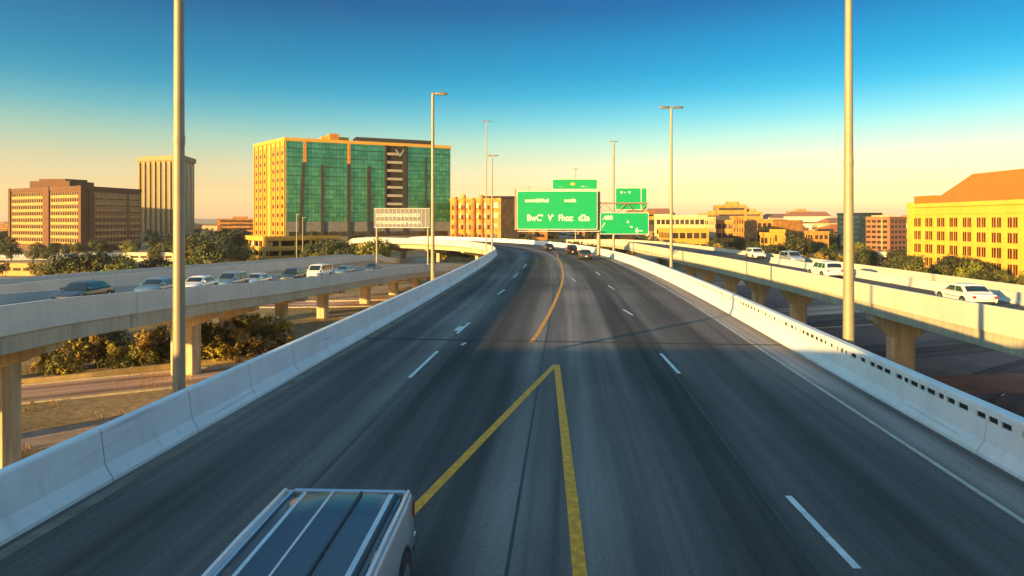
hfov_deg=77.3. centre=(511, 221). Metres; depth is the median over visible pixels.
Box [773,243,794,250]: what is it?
tree
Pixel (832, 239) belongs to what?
trees
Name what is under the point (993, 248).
window
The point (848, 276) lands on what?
light pole
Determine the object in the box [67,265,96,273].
tree
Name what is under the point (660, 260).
tree
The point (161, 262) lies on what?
tree
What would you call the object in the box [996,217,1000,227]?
window
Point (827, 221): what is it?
building
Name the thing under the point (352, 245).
tree
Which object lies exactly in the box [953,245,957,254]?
window
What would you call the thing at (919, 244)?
window
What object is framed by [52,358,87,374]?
shrub
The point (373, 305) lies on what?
kerb
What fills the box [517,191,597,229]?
road sign
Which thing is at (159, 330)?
young tree
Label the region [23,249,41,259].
tree
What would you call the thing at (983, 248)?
window
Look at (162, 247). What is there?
tree
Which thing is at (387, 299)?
kerb
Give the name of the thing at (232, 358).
shrub
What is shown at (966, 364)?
paved yard
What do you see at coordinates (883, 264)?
tree
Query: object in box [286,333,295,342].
young tree
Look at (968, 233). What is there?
window
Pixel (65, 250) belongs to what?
tree
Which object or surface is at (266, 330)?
shrub
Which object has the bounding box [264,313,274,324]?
shrub
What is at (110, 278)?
side viaduct
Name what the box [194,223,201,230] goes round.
building
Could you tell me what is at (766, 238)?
shed building
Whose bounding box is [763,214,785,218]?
building
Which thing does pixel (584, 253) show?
car
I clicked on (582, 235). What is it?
building
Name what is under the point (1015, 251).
window
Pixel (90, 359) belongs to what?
shrub
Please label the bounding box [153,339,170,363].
shrub
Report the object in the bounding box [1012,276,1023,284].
tree
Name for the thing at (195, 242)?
tree
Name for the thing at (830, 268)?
car
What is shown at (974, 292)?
car
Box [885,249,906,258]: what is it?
tree
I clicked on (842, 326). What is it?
kerb
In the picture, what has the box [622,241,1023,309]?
ramp road
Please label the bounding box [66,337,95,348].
tree
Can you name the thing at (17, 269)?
warehouse
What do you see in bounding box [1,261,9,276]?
young tree
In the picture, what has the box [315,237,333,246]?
tree
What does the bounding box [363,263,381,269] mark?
car
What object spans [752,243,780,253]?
tree
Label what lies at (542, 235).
building
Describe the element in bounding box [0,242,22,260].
tree
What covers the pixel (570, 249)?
car
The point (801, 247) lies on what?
tree
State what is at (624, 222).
road sign
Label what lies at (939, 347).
road
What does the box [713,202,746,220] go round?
building
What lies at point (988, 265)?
tree
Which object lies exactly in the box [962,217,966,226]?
window
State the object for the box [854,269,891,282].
median block
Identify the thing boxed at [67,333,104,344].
tree
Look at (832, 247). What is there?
tree
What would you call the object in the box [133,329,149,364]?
young tree
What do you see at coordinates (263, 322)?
young tree
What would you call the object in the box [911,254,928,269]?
tree
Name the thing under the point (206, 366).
kerb
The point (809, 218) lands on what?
building
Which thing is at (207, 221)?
hills
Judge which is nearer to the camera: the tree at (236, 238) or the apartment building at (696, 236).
the tree at (236, 238)
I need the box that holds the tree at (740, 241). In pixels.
[732,237,745,249]
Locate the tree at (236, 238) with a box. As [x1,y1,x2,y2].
[217,230,244,259]
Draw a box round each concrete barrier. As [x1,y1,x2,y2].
[0,237,1023,480]
[0,238,496,545]
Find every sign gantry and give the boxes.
[376,228,428,285]
[515,189,647,257]
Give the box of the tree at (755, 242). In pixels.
[748,241,759,246]
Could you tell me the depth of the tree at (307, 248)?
189.00 m
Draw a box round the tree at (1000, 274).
[992,270,1009,282]
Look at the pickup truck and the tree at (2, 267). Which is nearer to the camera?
the pickup truck
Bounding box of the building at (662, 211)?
[626,208,674,214]
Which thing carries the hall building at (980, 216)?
on the ground at (70, 412)
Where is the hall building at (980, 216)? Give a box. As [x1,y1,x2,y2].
[906,169,1023,280]
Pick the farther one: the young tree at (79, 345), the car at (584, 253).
the car at (584, 253)
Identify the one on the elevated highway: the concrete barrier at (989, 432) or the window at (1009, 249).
the concrete barrier at (989, 432)
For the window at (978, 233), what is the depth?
162.97 m
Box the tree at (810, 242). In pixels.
[799,237,814,247]
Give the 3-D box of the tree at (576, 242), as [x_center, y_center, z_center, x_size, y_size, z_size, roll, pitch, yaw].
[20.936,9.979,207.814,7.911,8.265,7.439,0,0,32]
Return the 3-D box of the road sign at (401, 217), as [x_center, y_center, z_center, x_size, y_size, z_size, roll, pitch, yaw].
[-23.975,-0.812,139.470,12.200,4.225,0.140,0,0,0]
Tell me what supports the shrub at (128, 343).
on the ground at (70, 412)
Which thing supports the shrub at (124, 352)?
on the ground at (70, 412)
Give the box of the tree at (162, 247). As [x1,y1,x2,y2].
[154,242,171,251]
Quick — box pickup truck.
[201,488,416,575]
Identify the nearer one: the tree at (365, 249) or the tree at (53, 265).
the tree at (53, 265)
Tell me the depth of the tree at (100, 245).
259.09 m
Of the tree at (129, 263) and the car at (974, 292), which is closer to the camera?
the car at (974, 292)
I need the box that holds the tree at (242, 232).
[225,229,251,246]
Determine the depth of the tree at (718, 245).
248.08 m
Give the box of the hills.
[0,218,232,223]
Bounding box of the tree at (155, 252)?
[146,247,160,257]
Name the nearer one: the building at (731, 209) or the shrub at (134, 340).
the shrub at (134, 340)
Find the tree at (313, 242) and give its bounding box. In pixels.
[298,233,321,245]
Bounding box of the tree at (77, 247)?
[70,242,86,253]
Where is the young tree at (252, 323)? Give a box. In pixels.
[241,313,260,342]
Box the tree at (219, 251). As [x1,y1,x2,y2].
[191,238,233,262]
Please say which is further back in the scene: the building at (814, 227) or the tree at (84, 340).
the building at (814, 227)
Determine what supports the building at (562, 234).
on the ground at (70, 412)
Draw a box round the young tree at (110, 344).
[103,340,121,368]
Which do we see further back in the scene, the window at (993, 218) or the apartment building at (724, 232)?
the apartment building at (724, 232)
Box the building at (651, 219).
[649,216,653,224]
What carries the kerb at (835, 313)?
on the road at (827, 320)
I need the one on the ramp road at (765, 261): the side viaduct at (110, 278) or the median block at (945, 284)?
the median block at (945, 284)
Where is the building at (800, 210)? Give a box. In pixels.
[786,209,811,213]
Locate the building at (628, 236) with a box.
[593,234,635,239]
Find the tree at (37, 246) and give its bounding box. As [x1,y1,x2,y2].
[28,242,45,251]
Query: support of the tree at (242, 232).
on the ground at (70, 412)
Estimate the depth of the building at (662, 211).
638.06 m
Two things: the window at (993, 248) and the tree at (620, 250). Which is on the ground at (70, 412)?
the tree at (620, 250)
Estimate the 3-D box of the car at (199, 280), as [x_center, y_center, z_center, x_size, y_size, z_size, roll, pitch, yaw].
[-29.752,5.906,60.720,2.148,1.560,5.016,0,0,1]
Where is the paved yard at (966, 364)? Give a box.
[714,280,1023,375]
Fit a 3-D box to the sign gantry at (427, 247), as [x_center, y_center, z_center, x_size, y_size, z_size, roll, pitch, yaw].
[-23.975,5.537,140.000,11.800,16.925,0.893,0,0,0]
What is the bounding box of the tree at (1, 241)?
[0,238,4,254]
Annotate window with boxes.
[914,230,916,239]
[917,243,920,252]
[929,244,932,253]
[937,231,940,240]
[937,244,940,253]
[941,217,944,226]
[941,231,944,240]
[949,217,952,226]
[949,231,952,240]
[949,245,952,254]
[953,217,957,226]
[953,231,957,240]
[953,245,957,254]
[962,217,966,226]
[962,231,966,241]
[962,246,965,255]
[967,217,970,227]
[967,232,970,241]
[967,246,970,255]
[976,217,980,227]
[976,246,980,256]
[977,232,980,241]
[981,217,985,227]
[981,232,985,242]
[982,247,985,257]
[991,217,995,227]
[991,232,995,242]
[991,247,995,257]
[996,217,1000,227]
[996,232,1000,242]
[997,248,1000,258]
[1007,217,1011,227]
[1007,232,1011,243]
[1007,248,1011,259]
[1007,264,1011,274]
[1013,217,1017,227]
[1013,233,1017,243]
[1013,248,1017,259]
[1013,264,1017,275]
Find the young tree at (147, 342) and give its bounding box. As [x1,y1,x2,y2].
[136,331,157,365]
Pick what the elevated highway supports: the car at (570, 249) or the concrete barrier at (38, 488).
the concrete barrier at (38, 488)
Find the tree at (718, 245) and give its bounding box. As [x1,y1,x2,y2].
[712,243,723,247]
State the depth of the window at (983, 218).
161.37 m
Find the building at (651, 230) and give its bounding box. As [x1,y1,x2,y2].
[634,225,653,239]
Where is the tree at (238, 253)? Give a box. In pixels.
[227,244,251,261]
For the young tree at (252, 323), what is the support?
on the ground at (70, 412)
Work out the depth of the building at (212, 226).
995.41 m
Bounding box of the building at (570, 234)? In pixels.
[566,230,574,236]
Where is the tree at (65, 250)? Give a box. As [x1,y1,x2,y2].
[60,243,70,253]
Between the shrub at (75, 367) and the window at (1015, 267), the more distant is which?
the window at (1015, 267)
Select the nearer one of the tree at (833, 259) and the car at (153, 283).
the car at (153, 283)
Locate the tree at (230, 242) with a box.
[206,236,237,262]
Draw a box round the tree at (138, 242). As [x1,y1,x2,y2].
[130,239,142,248]
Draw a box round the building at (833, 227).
[815,224,836,240]
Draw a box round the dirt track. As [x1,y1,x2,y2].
[21,420,110,450]
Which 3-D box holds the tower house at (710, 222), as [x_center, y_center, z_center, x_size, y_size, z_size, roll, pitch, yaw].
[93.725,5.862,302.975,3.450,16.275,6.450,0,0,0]
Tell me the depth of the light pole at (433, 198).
49.11 m
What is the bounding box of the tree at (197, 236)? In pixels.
[185,231,211,241]
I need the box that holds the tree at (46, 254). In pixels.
[37,250,56,259]
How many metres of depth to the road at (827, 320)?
90.45 m
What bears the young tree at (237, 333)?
on the ground at (70, 412)
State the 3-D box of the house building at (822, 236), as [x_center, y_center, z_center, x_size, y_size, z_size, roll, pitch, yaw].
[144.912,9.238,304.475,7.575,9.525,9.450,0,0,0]
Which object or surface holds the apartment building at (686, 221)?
on the ground at (70, 412)
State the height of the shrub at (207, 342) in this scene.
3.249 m
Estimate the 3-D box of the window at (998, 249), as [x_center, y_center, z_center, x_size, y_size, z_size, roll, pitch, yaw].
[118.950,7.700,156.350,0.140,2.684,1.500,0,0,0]
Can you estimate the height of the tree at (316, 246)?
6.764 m
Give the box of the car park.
[244,235,340,259]
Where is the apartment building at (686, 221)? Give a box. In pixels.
[654,215,729,240]
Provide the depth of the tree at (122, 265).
131.30 m
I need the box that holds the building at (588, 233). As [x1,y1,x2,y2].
[585,230,596,238]
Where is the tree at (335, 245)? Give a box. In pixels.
[313,239,349,255]
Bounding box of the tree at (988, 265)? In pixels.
[978,261,1001,272]
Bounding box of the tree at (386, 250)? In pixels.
[367,237,392,256]
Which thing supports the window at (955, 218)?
in the hall building at (980, 216)
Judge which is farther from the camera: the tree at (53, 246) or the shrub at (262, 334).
the tree at (53, 246)
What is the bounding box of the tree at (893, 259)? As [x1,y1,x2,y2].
[886,255,911,267]
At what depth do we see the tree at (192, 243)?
197.24 m
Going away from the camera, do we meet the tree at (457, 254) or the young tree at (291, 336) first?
the young tree at (291, 336)
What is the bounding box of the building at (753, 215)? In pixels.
[747,209,762,220]
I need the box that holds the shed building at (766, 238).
[759,232,773,247]
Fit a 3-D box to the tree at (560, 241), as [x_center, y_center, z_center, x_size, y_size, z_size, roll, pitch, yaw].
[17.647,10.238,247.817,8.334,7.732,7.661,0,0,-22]
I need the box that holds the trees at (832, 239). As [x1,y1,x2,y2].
[0,227,906,246]
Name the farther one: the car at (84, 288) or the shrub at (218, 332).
the shrub at (218, 332)
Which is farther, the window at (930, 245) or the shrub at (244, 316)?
the window at (930, 245)
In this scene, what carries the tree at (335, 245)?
on the ground at (70, 412)
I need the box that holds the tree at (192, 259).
[185,255,203,264]
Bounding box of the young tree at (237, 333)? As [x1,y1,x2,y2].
[228,326,247,362]
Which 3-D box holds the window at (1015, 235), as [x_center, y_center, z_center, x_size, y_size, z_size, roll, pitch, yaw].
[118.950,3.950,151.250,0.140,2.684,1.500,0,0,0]
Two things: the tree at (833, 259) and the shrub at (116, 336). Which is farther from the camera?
the tree at (833, 259)
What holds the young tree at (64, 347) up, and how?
on the ground at (70, 412)
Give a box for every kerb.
[21,305,838,385]
[21,311,859,404]
[259,285,743,307]
[314,280,741,300]
[788,312,863,316]
[813,324,872,328]
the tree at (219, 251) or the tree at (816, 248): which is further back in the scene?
the tree at (816, 248)
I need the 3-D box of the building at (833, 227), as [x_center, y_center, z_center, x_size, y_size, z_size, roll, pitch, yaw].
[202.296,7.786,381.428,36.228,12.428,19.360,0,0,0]
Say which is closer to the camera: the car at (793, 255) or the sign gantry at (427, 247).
the car at (793, 255)
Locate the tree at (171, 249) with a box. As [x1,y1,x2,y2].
[167,242,172,253]
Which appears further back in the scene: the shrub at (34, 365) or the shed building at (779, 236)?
the shed building at (779, 236)
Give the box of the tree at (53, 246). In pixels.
[48,243,59,252]
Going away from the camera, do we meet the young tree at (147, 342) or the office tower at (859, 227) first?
the young tree at (147, 342)
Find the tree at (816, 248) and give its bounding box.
[811,242,827,254]
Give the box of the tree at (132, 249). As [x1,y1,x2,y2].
[126,246,138,252]
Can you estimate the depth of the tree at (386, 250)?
188.16 m
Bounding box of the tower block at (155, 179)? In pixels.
[137,155,195,242]
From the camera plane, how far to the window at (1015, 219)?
151.19 m
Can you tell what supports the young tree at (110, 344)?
on the ground at (70, 412)
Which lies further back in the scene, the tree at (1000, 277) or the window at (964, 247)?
the window at (964, 247)
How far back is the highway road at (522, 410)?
14.26 m
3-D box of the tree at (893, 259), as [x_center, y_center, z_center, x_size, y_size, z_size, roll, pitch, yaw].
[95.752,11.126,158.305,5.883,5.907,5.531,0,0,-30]
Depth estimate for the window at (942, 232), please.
176.75 m
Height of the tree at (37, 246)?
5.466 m
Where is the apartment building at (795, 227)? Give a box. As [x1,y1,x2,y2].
[756,219,802,239]
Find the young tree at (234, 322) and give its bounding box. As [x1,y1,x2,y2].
[224,317,241,342]
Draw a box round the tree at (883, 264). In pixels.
[877,259,889,267]
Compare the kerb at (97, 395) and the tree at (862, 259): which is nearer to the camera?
the kerb at (97, 395)
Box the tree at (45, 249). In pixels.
[41,247,54,251]
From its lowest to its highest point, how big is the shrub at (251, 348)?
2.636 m
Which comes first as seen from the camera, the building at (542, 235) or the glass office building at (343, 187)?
the glass office building at (343, 187)
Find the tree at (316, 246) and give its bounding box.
[300,243,320,252]
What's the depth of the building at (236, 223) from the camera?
519.66 m
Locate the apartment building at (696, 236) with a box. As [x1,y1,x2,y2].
[658,227,708,245]
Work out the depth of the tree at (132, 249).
241.75 m
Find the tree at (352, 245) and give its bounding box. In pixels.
[349,240,358,254]
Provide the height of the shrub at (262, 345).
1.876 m
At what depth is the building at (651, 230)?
351.85 m
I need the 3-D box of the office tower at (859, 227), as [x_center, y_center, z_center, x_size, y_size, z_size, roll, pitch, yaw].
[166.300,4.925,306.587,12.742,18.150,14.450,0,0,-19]
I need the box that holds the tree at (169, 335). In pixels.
[164,323,204,341]
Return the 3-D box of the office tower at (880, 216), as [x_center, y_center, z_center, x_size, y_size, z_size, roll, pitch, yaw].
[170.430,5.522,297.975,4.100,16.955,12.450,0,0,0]
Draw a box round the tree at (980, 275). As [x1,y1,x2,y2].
[967,269,996,281]
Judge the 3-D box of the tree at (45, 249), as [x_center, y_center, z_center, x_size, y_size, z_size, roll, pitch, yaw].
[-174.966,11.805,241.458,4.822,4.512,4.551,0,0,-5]
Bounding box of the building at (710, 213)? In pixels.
[698,211,715,215]
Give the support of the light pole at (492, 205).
attached to the elevated highway
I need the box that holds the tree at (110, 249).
[104,245,116,252]
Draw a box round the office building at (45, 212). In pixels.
[8,179,141,251]
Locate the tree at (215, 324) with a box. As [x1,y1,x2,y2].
[208,323,218,339]
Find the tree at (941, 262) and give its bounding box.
[934,261,957,275]
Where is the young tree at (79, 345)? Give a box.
[71,341,91,366]
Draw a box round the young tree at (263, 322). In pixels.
[250,316,270,341]
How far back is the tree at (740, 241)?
296.82 m
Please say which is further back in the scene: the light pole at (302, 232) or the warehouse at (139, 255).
the warehouse at (139, 255)
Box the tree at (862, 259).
[854,253,870,264]
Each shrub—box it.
[30,355,49,373]
[39,348,78,375]
[47,341,80,365]
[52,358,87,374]
[82,339,104,366]
[85,329,133,367]
[97,345,133,368]
[116,344,139,367]
[120,339,138,360]
[122,336,143,360]
[124,341,165,366]
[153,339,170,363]
[201,320,234,353]
[201,333,223,359]
[201,349,209,358]
[202,337,232,361]
[221,346,242,362]
[235,313,260,322]
[240,322,277,354]
[241,336,276,357]
[249,326,275,343]
[256,339,271,352]
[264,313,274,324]
[272,336,285,349]
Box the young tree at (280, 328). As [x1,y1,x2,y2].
[274,319,294,344]
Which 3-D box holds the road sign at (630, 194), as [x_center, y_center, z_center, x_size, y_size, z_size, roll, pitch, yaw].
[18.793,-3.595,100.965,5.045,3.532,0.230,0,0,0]
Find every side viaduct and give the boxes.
[0,254,426,334]
[0,263,467,468]
[540,239,1023,370]
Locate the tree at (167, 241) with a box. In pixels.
[164,238,172,251]
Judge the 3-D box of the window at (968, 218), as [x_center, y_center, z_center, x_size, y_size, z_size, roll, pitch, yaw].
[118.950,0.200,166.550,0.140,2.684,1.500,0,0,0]
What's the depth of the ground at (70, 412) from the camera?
62.27 m
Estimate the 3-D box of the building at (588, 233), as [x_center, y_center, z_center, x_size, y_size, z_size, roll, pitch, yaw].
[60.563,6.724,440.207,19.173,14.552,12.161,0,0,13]
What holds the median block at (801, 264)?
on the ramp road at (765, 261)
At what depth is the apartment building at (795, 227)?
340.26 m
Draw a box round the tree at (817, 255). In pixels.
[813,252,828,259]
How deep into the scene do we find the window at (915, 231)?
188.61 m
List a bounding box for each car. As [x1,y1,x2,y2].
[49,280,114,298]
[132,277,172,291]
[185,275,218,286]
[216,271,248,283]
[249,273,272,281]
[279,267,306,279]
[307,263,332,276]
[333,265,354,273]
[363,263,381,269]
[543,243,553,250]
[565,245,577,254]
[577,249,591,259]
[746,247,765,258]
[779,251,804,261]
[807,261,842,277]
[934,282,997,304]
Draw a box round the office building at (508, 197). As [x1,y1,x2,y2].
[484,196,516,199]
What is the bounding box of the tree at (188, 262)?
[164,260,194,266]
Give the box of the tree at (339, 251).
[331,247,357,254]
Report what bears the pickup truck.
on the highway road at (522, 410)
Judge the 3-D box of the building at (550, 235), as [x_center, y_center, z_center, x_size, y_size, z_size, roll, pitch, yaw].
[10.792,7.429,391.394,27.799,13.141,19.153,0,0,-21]
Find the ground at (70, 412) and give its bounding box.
[0,231,1011,459]
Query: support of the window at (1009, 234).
in the hall building at (980, 216)
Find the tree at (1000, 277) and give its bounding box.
[993,271,1007,281]
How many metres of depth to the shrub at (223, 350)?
63.14 m
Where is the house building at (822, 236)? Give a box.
[804,231,828,250]
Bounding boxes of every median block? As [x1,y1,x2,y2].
[769,257,794,265]
[792,261,813,268]
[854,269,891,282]
[890,275,938,290]
[936,281,997,295]
[998,289,1023,305]
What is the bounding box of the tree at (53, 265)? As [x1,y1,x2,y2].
[44,252,83,273]
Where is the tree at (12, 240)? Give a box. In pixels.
[6,238,19,252]
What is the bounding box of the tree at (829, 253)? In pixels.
[817,248,837,258]
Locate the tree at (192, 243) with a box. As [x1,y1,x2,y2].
[185,237,200,259]
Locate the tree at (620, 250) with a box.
[615,242,634,254]
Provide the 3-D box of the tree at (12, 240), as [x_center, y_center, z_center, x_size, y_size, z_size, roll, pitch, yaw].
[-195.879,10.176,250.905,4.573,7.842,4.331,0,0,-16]
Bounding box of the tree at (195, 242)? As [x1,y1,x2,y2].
[185,238,202,258]
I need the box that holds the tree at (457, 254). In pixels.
[449,251,463,260]
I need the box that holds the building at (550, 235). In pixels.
[547,230,556,239]
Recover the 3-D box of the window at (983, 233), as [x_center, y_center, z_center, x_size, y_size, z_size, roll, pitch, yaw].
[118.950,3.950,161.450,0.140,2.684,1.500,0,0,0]
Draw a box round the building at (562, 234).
[560,230,565,236]
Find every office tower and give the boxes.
[837,213,881,250]
[866,217,906,251]
[871,215,889,250]
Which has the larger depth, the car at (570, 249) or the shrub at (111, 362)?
the car at (570, 249)
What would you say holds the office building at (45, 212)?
on the ground at (70, 412)
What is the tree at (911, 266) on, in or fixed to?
on the ground at (70, 412)
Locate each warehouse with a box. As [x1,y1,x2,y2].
[0,260,43,275]
[127,251,222,260]
[876,251,906,262]
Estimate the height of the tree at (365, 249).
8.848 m
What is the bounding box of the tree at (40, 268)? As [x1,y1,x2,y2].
[33,259,66,275]
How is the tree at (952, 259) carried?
on the ground at (70, 412)
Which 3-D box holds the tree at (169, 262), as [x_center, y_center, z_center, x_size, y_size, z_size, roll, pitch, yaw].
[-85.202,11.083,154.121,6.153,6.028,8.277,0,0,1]
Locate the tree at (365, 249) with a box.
[353,240,383,254]
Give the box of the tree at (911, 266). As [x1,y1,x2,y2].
[900,260,928,272]
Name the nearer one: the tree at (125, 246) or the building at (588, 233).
the tree at (125, 246)
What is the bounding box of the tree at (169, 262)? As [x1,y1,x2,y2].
[151,256,172,264]
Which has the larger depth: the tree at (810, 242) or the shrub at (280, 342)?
the tree at (810, 242)
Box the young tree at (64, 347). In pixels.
[56,343,70,361]
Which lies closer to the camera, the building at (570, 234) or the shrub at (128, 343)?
the shrub at (128, 343)
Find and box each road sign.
[374,208,429,227]
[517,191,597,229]
[552,179,597,189]
[600,212,648,233]
[615,188,646,209]
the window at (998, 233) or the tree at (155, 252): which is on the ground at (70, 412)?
the tree at (155, 252)
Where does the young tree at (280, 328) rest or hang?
on the ground at (70, 412)
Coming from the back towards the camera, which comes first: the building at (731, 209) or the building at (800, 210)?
the building at (800, 210)
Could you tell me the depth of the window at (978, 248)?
163.11 m
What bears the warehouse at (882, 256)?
on the ground at (70, 412)
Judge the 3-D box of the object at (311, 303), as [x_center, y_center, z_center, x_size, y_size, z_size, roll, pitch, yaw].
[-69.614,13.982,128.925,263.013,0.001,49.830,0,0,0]
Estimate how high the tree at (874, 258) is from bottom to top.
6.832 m
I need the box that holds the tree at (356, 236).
[347,233,364,240]
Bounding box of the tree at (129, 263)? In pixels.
[114,260,138,268]
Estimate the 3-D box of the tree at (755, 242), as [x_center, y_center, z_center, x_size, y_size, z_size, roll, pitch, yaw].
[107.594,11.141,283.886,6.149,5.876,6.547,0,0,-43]
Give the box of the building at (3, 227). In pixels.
[0,224,7,231]
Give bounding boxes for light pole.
[172,0,185,393]
[296,214,299,257]
[302,217,306,253]
[431,92,446,279]
[481,121,490,253]
[486,155,497,250]
[609,141,617,250]
[659,106,682,268]
[843,0,854,344]
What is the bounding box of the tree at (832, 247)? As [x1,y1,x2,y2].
[828,244,839,252]
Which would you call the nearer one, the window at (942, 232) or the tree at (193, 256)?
the window at (942, 232)
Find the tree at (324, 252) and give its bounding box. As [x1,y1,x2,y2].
[320,242,348,255]
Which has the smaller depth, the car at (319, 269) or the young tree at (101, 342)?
the young tree at (101, 342)
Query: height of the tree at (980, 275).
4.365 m
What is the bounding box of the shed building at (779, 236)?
[769,229,785,244]
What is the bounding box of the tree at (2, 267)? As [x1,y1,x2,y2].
[0,264,6,275]
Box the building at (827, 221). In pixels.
[814,218,836,224]
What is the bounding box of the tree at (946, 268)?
[940,255,972,276]
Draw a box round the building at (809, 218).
[783,212,831,225]
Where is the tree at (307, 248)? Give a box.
[300,243,314,256]
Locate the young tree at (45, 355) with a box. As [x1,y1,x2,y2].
[38,353,49,373]
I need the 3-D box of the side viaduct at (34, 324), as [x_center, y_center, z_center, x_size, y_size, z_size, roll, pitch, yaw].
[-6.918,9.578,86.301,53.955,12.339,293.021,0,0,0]
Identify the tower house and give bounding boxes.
[704,217,715,238]
[730,216,744,250]
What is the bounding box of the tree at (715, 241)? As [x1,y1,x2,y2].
[705,238,726,248]
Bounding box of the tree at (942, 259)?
[930,256,957,267]
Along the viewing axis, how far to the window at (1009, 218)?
152.93 m
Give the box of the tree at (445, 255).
[442,251,451,259]
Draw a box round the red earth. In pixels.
[928,373,1023,393]
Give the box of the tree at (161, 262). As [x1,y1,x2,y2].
[136,257,169,268]
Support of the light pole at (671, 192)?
attached to the elevated highway
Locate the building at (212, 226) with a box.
[202,224,216,230]
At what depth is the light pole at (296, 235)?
189.88 m
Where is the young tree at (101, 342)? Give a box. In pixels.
[88,333,108,369]
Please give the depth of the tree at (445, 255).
228.75 m
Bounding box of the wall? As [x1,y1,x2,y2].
[21,353,260,383]
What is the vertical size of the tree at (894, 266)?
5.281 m
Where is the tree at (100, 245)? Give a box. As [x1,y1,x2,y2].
[88,239,109,252]
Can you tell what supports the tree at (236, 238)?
on the ground at (70, 412)
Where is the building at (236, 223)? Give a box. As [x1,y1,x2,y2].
[217,217,252,235]
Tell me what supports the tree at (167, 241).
on the ground at (70, 412)
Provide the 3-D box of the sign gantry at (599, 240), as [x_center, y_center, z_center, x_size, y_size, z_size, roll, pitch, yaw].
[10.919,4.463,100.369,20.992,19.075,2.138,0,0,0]
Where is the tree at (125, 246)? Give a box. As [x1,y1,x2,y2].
[120,240,136,252]
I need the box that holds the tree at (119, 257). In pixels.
[108,253,138,267]
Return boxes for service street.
[21,306,856,401]
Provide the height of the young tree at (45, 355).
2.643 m
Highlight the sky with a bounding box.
[0,0,1023,220]
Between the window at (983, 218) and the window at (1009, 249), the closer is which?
the window at (1009, 249)
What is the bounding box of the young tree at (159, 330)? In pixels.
[147,324,167,363]
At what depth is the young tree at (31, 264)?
152.28 m
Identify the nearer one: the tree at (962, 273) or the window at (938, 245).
the tree at (962, 273)
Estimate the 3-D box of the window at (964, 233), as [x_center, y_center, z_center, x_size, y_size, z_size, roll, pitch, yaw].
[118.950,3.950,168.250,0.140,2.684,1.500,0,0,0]
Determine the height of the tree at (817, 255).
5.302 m
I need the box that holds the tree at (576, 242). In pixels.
[567,239,582,244]
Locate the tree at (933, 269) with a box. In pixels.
[928,264,947,274]
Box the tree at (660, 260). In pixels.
[655,257,664,263]
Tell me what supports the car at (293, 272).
on the ramp road
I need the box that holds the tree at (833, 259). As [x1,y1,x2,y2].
[827,255,840,260]
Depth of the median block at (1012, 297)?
45.15 m
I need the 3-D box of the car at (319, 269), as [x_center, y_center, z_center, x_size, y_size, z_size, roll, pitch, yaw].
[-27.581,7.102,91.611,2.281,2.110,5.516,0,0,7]
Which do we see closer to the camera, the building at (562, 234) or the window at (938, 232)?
the window at (938, 232)
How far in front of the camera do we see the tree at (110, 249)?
262.39 m
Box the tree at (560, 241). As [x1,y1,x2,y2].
[548,238,564,242]
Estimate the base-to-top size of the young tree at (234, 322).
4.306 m
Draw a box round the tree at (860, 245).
[854,242,867,252]
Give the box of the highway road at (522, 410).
[0,240,1023,575]
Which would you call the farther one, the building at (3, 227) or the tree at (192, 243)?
the building at (3, 227)
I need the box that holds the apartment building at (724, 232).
[715,220,756,250]
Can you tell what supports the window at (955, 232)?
in the hall building at (980, 216)
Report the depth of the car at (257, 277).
72.69 m
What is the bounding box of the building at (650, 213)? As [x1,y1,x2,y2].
[644,211,654,216]
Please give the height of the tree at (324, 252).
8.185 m
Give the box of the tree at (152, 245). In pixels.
[146,236,157,250]
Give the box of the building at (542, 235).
[519,230,546,239]
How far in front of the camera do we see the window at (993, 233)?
158.02 m
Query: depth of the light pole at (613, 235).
174.77 m
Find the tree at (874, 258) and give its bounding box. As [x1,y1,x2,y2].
[858,249,880,265]
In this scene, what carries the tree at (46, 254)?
on the ground at (70, 412)
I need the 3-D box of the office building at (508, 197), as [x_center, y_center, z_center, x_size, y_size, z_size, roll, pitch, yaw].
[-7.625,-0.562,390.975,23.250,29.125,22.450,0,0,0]
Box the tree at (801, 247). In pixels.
[781,239,810,256]
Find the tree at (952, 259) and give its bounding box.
[945,254,959,275]
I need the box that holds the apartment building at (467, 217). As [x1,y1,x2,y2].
[450,194,518,238]
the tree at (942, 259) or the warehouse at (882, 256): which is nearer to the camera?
the tree at (942, 259)
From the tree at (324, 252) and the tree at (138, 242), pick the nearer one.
the tree at (324, 252)
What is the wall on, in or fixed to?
on the ground at (70, 412)
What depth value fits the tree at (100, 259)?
134.19 m
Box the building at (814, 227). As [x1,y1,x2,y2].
[812,225,825,230]
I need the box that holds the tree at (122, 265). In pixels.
[99,260,139,270]
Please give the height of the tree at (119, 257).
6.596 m
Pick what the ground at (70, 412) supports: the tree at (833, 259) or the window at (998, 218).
the tree at (833, 259)
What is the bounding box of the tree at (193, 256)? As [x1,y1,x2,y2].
[192,249,208,261]
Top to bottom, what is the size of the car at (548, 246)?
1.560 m
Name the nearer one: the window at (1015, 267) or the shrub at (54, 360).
the shrub at (54, 360)
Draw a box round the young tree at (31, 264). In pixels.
[26,260,35,273]
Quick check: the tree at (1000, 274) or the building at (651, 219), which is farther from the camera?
the building at (651, 219)
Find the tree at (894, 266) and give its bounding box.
[888,261,909,268]
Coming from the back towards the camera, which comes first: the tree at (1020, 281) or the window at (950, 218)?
the window at (950, 218)
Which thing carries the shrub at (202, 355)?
on the ground at (70, 412)
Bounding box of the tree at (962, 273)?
[953,259,986,277]
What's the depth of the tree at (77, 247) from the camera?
270.66 m
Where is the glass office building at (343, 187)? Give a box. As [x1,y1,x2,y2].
[253,133,450,250]
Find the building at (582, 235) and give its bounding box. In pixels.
[580,212,600,238]
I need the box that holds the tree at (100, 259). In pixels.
[79,250,116,270]

